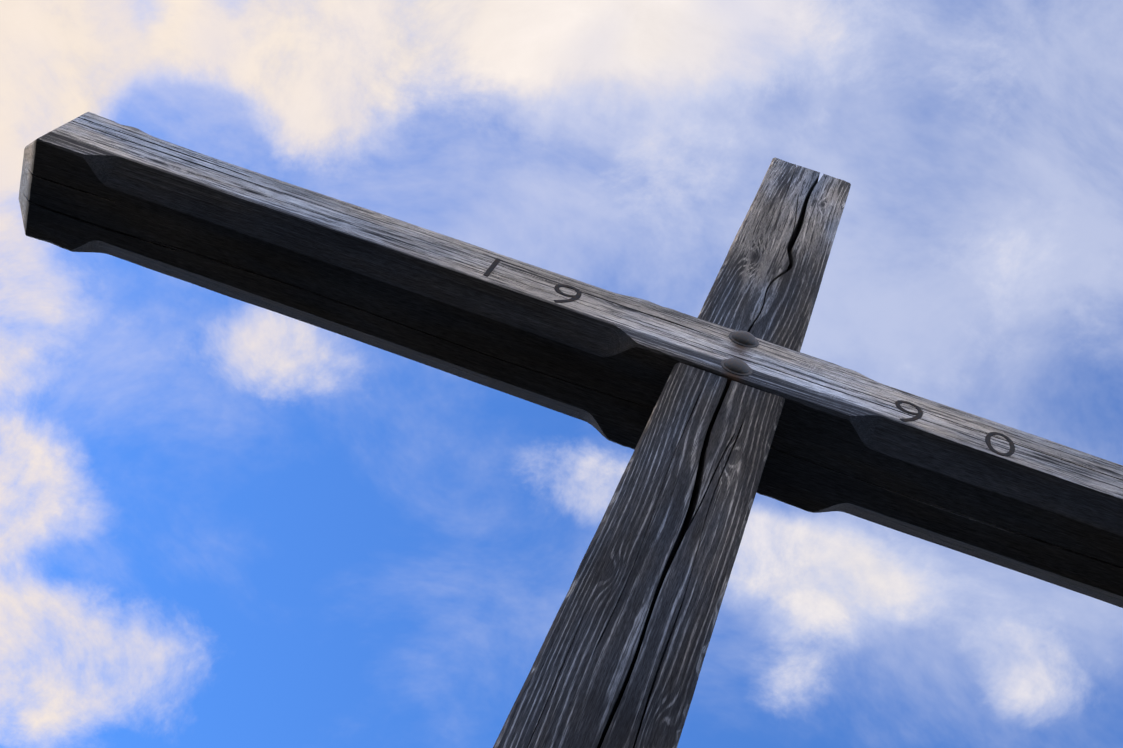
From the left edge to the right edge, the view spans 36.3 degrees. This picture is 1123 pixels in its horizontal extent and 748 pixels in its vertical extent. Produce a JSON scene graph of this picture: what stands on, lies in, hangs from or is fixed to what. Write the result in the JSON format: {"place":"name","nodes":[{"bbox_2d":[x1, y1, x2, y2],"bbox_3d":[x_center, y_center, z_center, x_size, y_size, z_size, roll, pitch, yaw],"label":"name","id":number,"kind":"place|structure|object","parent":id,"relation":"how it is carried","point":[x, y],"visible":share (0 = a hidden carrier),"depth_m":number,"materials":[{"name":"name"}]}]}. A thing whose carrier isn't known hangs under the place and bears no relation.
{"place":"outdoors","nodes":[
{"label":"outdoors","id":0,"kind":"place"},
{"bbox_2d":[0,0,1122,747],"label":"sky","id":1,"kind":"structure","parent":0,"point":[226,521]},
{"bbox_3d":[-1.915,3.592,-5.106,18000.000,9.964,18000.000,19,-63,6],"label":"ground","id":2,"kind":"structure","parent":0,"visible":0},
{"bbox_2d":[493,157,850,747],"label":"cross post","id":3,"kind":"object","parent":2,"relation":"on","point":[619,660],"visible":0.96,"depth_m":2.50,"materials":[{"name":"grey wood"}]},
{"bbox_2d":[19,112,1122,607],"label":"cross beam","id":4,"kind":"structure","parent":3,"relation":"attached to","point":[603,362],"depth_m":3.08,"materials":[{"name":"grey wood"}]},
{"bbox_2d":[483,258,500,276],"bbox_3d":[-0.127,-0.196,3.136,0.009,0.088,0.003,19,-63,6],"label":"numeral","id":5,"kind":"object","parent":4,"relation":"attached to","point":[494,264],"visible":1,"depth_m":3.13,"materials":[{"name":"metal"}]},
{"bbox_2d":[554,284,581,302],"bbox_3d":[0.007,-0.144,3.109,0.052,0.088,0.003,19,-63,6],"label":"numeral","id":6,"kind":"object","parent":4,"relation":"attached to","point":[577,296],"visible":1,"depth_m":3.11,"materials":[{"name":"metal"}]},
{"bbox_2d":[721,358,751,375],"bbox_3d":[0.310,-0.017,3.015,0.058,0.058,0.015,19,-63,6],"label":"bolt","id":7,"kind":"object","parent":4,"relation":"attached to","point":[737,366],"visible":1,"depth_m":3.00,"materials":[{"name":"metal"}]},
{"bbox_2d":[728,330,758,347],"bbox_3d":[0.335,-0.068,3.127,0.058,0.058,0.015,19,-63,6],"label":"bolt","id":8,"kind":"object","parent":4,"relation":"attached to","point":[744,338],"visible":1,"depth_m":3.12,"materials":[{"name":"metal"}]},
{"bbox_2d":[895,400,922,421],"bbox_3d":[0.615,0.068,3.032,0.052,0.088,0.003,19,-63,6],"label":"numeral","id":9,"kind":"object","parent":4,"relation":"attached to","point":[919,414],"visible":1,"depth_m":3.03,"materials":[{"name":"metal"}]},
{"bbox_2d":[985,432,1014,455],"bbox_3d":[0.773,0.123,3.013,0.054,0.088,0.003,19,-63,6],"label":"numeral","id":10,"kind":"object","parent":4,"relation":"attached to","point":[991,448],"visible":1,"depth_m":3.01,"materials":[{"name":"metal"}]}
]}

